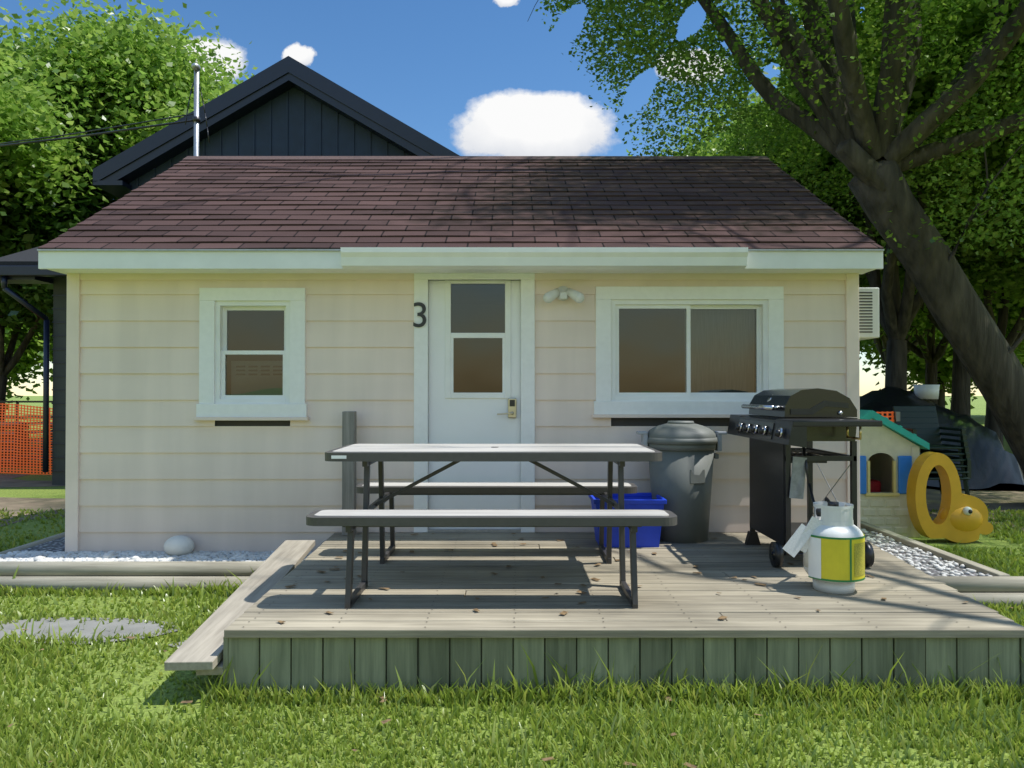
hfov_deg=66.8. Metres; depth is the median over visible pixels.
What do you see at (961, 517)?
yellow toy fish
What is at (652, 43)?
maple tree
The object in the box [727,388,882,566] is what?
bbq grill
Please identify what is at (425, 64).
sky
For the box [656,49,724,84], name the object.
cloud
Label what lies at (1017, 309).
tree leaves
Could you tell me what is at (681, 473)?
trash can
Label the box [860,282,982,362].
tree leaves
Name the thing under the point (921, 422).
green stacked chairs
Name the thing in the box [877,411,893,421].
orange fence
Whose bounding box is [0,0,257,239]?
tree
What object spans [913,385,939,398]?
bucket
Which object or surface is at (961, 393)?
tree wood
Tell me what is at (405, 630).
deck
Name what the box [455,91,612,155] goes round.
cloud
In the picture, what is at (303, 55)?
cloud
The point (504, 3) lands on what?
cloud
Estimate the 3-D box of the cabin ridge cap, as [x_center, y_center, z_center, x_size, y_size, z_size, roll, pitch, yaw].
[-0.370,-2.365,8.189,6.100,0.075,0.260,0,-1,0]
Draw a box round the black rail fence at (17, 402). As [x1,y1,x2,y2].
[0,401,52,463]
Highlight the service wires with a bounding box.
[0,82,209,146]
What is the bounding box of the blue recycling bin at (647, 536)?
[588,493,666,546]
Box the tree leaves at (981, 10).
[730,0,1023,265]
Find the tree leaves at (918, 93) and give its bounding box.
[651,0,1023,389]
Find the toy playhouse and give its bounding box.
[860,410,929,536]
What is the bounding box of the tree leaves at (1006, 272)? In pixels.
[789,139,1023,445]
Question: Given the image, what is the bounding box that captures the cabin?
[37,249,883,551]
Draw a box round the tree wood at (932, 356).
[862,312,948,403]
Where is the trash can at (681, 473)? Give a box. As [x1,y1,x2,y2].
[636,420,726,543]
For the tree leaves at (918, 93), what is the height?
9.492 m
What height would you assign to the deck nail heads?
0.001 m
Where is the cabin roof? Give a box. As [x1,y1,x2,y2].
[38,160,883,248]
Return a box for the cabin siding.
[79,280,846,551]
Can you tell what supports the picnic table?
on the deck
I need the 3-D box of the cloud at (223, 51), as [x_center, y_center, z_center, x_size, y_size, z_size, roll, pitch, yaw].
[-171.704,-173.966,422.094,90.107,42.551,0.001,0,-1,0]
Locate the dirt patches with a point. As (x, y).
(1005, 497)
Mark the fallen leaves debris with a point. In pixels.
(562, 613)
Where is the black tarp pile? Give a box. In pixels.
[860,386,1023,488]
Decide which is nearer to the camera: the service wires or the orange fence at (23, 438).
the service wires
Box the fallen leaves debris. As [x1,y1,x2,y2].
[7,533,1012,767]
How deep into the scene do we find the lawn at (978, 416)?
3.35 m
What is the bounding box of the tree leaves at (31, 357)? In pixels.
[4,325,52,408]
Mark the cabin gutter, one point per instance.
(543, 258)
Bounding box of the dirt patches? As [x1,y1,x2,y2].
[0,465,1023,646]
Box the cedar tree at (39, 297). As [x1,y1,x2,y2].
[0,171,114,421]
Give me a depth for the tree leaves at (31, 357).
42.03 m
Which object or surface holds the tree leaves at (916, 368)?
on the lawn at (978, 416)
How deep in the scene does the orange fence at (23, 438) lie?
13.05 m
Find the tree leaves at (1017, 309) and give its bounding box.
[879,291,1023,358]
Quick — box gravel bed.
[21,528,977,575]
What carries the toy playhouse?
on the gravel bed
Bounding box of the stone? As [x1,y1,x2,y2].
[163,535,194,555]
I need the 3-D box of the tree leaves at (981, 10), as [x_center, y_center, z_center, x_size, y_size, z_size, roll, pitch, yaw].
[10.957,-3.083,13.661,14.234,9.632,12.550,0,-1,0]
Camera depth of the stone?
5.73 m
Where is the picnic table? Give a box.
[306,444,676,608]
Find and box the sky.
[0,0,981,395]
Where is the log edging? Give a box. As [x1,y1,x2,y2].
[0,520,1023,607]
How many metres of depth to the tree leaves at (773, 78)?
16.65 m
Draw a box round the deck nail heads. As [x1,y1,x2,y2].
[249,533,934,621]
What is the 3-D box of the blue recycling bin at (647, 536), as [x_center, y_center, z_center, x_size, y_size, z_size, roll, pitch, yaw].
[0.800,0.950,5.439,0.494,0.330,0.384,0,-1,0]
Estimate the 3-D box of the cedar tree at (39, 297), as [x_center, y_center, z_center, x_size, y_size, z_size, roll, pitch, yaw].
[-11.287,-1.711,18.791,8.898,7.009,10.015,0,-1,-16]
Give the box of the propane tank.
[782,501,864,593]
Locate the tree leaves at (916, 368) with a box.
[860,329,1023,408]
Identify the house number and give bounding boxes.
[413,302,425,326]
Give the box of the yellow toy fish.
[906,452,992,542]
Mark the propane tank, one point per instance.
(828, 540)
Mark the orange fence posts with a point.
(897, 415)
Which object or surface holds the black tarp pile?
on the dirt patches
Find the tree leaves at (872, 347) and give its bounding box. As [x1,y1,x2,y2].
[859,311,952,377]
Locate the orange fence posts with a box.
[894,412,899,422]
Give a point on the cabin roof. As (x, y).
(320, 204)
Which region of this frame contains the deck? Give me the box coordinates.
[164,411,1023,694]
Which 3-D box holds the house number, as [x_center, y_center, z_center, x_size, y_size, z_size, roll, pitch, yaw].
[-0.697,-0.522,5.865,0.097,0.189,0.008,0,-1,0]
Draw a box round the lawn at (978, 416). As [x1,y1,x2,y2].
[0,396,1023,767]
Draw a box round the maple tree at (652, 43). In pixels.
[527,0,1023,476]
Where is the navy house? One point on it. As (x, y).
(288, 106)
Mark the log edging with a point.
(996, 587)
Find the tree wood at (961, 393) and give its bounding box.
[626,83,1023,416]
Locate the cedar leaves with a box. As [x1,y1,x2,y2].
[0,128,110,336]
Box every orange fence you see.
[0,403,52,474]
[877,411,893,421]
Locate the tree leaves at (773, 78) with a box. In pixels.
[717,66,1012,316]
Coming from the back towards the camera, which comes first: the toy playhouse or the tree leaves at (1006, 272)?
the tree leaves at (1006, 272)
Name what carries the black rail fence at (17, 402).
on the lawn at (978, 416)
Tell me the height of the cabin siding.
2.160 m
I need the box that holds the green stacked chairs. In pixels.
[893,406,970,494]
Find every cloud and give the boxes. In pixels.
[172,38,244,82]
[282,43,314,65]
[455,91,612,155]
[494,0,517,6]
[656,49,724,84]
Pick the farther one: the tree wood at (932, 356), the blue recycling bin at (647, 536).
the tree wood at (932, 356)
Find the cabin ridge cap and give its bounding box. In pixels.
[183,156,769,159]
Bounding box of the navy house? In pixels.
[0,56,459,484]
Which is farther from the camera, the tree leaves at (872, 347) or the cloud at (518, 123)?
the cloud at (518, 123)

